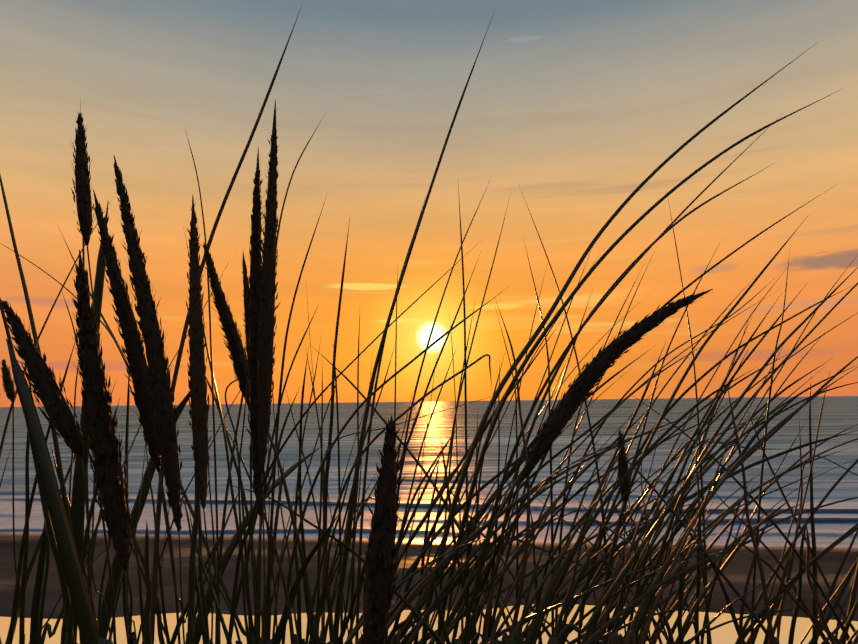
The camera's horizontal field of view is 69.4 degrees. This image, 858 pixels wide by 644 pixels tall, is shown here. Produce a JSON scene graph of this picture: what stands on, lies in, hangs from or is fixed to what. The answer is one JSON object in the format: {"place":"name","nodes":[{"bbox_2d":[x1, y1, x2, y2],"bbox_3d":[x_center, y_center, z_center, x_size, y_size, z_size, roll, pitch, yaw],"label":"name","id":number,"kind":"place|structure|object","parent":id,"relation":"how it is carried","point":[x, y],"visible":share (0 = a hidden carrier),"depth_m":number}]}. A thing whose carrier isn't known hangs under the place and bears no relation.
{"place":"outdoors","nodes":[
{"label":"outdoors","id":0,"kind":"place"},
{"bbox_2d":[0,6,857,643],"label":"marram grass","id":1,"kind":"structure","parent":0,"point":[64,536],"depth_m":0.54},
{"bbox_2d":[0,100,712,643],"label":"grass seed heads","id":2,"kind":"object","parent":1,"relation":"attached to","point":[150,380],"visible":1,"depth_m":0.35},
{"bbox_2d":[0,396,857,547],"bbox_3d":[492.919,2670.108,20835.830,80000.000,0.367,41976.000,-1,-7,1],"label":"sea water","id":3,"kind":"structure","parent":0,"point":[834,522],"depth_m":75.92},
{"bbox_2d":[0,533,857,620],"bbox_3d":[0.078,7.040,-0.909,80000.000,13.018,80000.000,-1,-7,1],"label":"beach","id":4,"kind":"structure","parent":0,"point":[736,571],"depth_m":25.20},
{"bbox_2d":[0,604,857,643],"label":"tide pool water","id":5,"kind":"structure","parent":0,"point":[726,634],"depth_m":19.39},
{"bbox_2d":[0,0,857,406],"label":"sky","id":6,"kind":"structure","parent":0,"point":[574,104]}
]}

